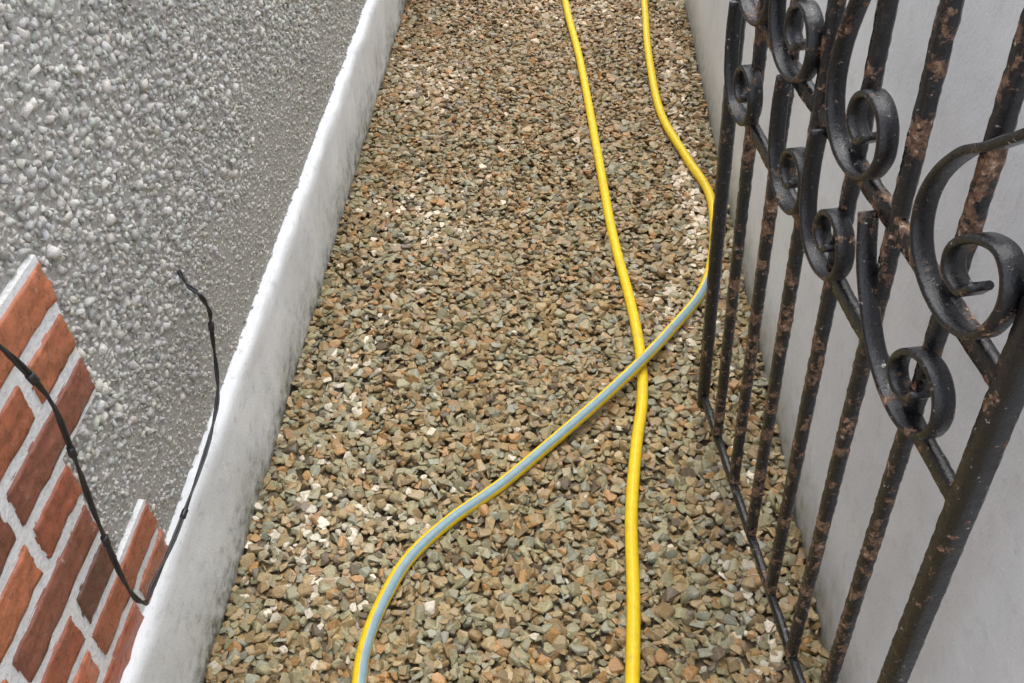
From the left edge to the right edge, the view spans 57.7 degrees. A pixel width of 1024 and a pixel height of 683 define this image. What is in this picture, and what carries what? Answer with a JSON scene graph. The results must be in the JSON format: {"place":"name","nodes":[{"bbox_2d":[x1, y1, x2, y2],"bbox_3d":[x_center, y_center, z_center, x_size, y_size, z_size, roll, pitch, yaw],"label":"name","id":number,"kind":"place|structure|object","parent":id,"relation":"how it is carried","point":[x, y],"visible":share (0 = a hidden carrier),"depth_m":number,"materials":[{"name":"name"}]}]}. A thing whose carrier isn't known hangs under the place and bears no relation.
{"place":"outdoors","nodes":[
{"label":"outdoors","id":0,"kind":"place"},
{"bbox_2d":[205,0,828,682],"bbox_3d":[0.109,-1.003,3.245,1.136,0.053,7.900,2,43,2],"label":"gravel path","id":1,"kind":"structure","parent":0,"point":[469,336],"depth_m":2.03,"materials":[{"name":"brown gravel"}]},
{"bbox_2d":[120,0,407,682],"bbox_3d":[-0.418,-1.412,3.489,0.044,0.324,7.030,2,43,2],"label":"plinth","id":2,"kind":"structure","parent":1,"relation":"on","point":[184,616],"depth_m":1.82,"materials":[{"name":"white paint"}]},
{"bbox_2d":[0,259,167,682],"bbox_3d":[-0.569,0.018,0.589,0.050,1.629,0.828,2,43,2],"label":"brick quoins","id":3,"kind":"object","parent":2,"relation":"on","point":[31,302],"visible":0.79,"depth_m":1.09,"materials":[{"name":"red brick"}]},
{"bbox_2d":[0,255,95,580],"bbox_3d":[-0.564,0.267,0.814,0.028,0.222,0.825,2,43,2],"label":"mortar","id":4,"kind":"object","parent":3,"relation":"attached to","point":[40,411],"visible":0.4,"depth_m":1.03,"materials":[{"name":"grey concrete"}]},
{"bbox_2d":[0,460,114,682],"bbox_3d":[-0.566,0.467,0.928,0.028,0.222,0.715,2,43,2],"label":"mortar","id":5,"kind":"object","parent":3,"relation":"attached to","point":[46,565],"visible":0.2,"depth_m":1.08,"materials":[{"name":"grey concrete"}]},
{"bbox_2d":[352,0,713,682],"bbox_3d":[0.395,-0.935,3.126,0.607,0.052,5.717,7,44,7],"label":"yellow hose","id":6,"kind":"object","parent":1,"relation":"on","point":[424,542],"visible":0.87,"depth_m":1.92,"materials":[{"name":"rubber"}]},
{"bbox_2d":[562,0,647,682],"bbox_3d":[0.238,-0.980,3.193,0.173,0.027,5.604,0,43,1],"label":"yellow hose","id":7,"kind":"object","parent":1,"relation":"on","point":[633,638],"visible":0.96,"depth_m":1.99,"materials":[{"name":"yellow rubber"}]},
{"label":"ground","id":8,"kind":"structure","parent":0,"visible":0},
{"bbox_2d":[0,0,363,553],"bbox_3d":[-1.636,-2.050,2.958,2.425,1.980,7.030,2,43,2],"label":"wall","id":9,"kind":"structure","parent":8,"relation":"on","point":[27,153],"depth_m":1.40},
{"bbox_2d":[0,270,219,605],"bbox_3d":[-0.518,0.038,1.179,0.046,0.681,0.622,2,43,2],"label":"electric cable","id":10,"kind":"object","parent":9,"relation":"attached to","point":[32,377],"visible":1,"depth_m":1.21,"materials":[{"name":"black rubber"}]},
{"bbox_2d":[69,499,158,682],"bbox_3d":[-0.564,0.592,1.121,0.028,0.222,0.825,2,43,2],"label":"mortar","id":11,"kind":"object","parent":9,"relation":"attached to","point":[102,661],"visible":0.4,"depth_m":1.28,"materials":[{"name":"grey concrete"}]},
{"bbox_2d":[0,0,366,552],"bbox_3d":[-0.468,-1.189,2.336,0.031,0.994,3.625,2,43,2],"label":"pebbledash chips","id":12,"kind":"object","parent":9,"relation":"attached to","point":[52,88],"visible":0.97,"depth_m":1.34,"materials":[{"name":"grey stone"}]},
{"bbox_2d":[684,0,1023,682],"bbox_3d":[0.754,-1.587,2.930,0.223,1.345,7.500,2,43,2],"label":"white garden wall","id":13,"kind":"structure","parent":8,"relation":"on","point":[975,634],"depth_m":1.30,"materials":[{"name":"white paint"}]},
{"bbox_2d":[696,0,1023,682],"bbox_3d":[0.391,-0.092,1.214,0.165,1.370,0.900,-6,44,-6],"label":"wrought iron gate","id":14,"kind":"structure","parent":13,"relation":"attached to","point":[947,283],"depth_m":1.02,"materials":[{"name":"black metal"}]}
]}

